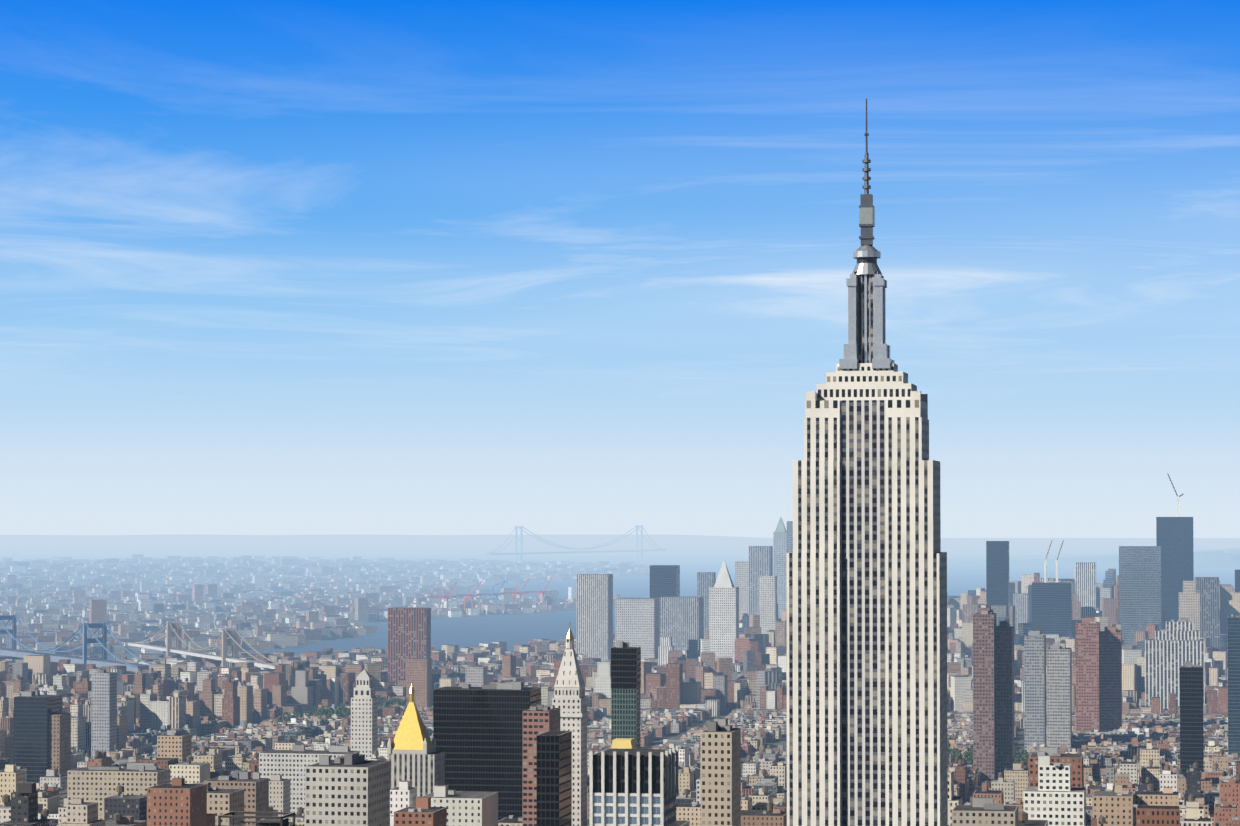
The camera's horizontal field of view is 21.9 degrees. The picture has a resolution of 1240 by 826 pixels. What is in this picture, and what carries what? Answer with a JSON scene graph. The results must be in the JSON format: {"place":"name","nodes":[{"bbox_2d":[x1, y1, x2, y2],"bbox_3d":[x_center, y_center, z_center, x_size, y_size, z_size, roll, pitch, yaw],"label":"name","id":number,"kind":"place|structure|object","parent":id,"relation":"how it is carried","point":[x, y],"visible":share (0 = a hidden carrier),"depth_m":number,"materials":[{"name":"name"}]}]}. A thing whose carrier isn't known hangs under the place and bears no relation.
{"place":"outdoors","nodes":[
{"label":"outdoors","id":0,"kind":"place"},
{"bbox_2d":[0,614,151,671],"bbox_3d":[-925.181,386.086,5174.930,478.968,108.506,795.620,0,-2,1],"label":"suspension bridge","id":1,"kind":"structure","parent":0,"point":[13,652],"depth_m":5020.54,"materials":[{"name":"metal"}]},
{"bbox_2d":[0,542,1239,661],"bbox_3d":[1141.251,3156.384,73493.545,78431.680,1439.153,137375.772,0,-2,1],"label":"water","id":2,"kind":"structure","parent":0,"point":[691,559],"depth_m":20568.94,"materials":[{"name":"blue liquid"}]},
{"bbox_2d":[486,525,666,561],"bbox_3d":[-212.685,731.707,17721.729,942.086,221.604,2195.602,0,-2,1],"label":"suspension bridge","id":3,"kind":"structure","parent":2,"relation":"on","point":[521,553],"depth_m":17559.47,"materials":[{"name":"grey metal"}]},
{"bbox_2d":[0,535,1239,804],"bbox_3d":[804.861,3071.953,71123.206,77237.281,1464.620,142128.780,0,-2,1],"label":"ground","id":4,"kind":"structure","parent":0,"point":[1218,559],"depth_m":36935.27,"materials":[{"name":"grey"}]},
{"bbox_2d":[128,622,279,668],"bbox_3d":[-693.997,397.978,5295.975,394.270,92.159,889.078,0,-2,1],"label":"suspension bridge","id":5,"kind":"structure","parent":4,"relation":"on","point":[170,634],"depth_m":5256.77,"materials":[{"name":"grey metal"}]},
{"bbox_2d":[426,578,551,615],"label":"port cranes","id":6,"kind":"object","parent":4,"relation":"on","point":[493,594],"visible":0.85,"depth_m":8715.04},
{"bbox_2d":[0,569,1239,825],"bbox_3d":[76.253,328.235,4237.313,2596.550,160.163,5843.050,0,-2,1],"label":"city buildings","id":7,"kind":"structure","parent":4,"relation":"on","point":[1132,775],"depth_m":3915.28,"materials":[{"name":"grey concrete"}]},
{"bbox_2d":[0,549,1239,655],"bbox_3d":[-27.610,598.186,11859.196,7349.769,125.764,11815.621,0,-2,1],"label":"distant city buildings","id":8,"kind":"structure","parent":4,"relation":"on","point":[317,601],"depth_m":9782.30,"materials":[{"name":"concrete"}]},
{"bbox_2d":[13,605,1239,825],"bbox_3d":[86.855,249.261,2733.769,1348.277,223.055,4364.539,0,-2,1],"label":"high-rise buildings","id":9,"kind":"structure","parent":4,"relation":"on","point":[519,747],"depth_m":2079.84,"materials":[{"name":"concrete"}]},
{"bbox_2d":[275,694,1028,767],"bbox_3d":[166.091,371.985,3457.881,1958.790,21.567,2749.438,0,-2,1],"label":"trees","id":10,"kind":"object","parent":4,"relation":"on","point":[328,712],"visible":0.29,"depth_m":4076.43,"materials":[{"name":"green plant"}]},
{"bbox_2d":[576,473,1239,663],"bbox_3d":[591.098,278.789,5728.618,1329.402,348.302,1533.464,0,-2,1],"label":"distant skyscrapers","id":11,"kind":"structure","parent":4,"relation":"on","point":[1153,580],"depth_m":5604.94,"materials":[{"name":"metal"}]},
{"bbox_2d":[0,0,1239,537],"label":"sky","id":12,"kind":"structure","parent":0,"point":[268,267],"materials":[{"name":"blue"}]},
{"bbox_2d":[786,98,947,825],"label":"skyscraper","id":13,"kind":"structure","parent":0,"point":[866,587],"depth_m":1274.48,"materials":[{"name":"stone"}]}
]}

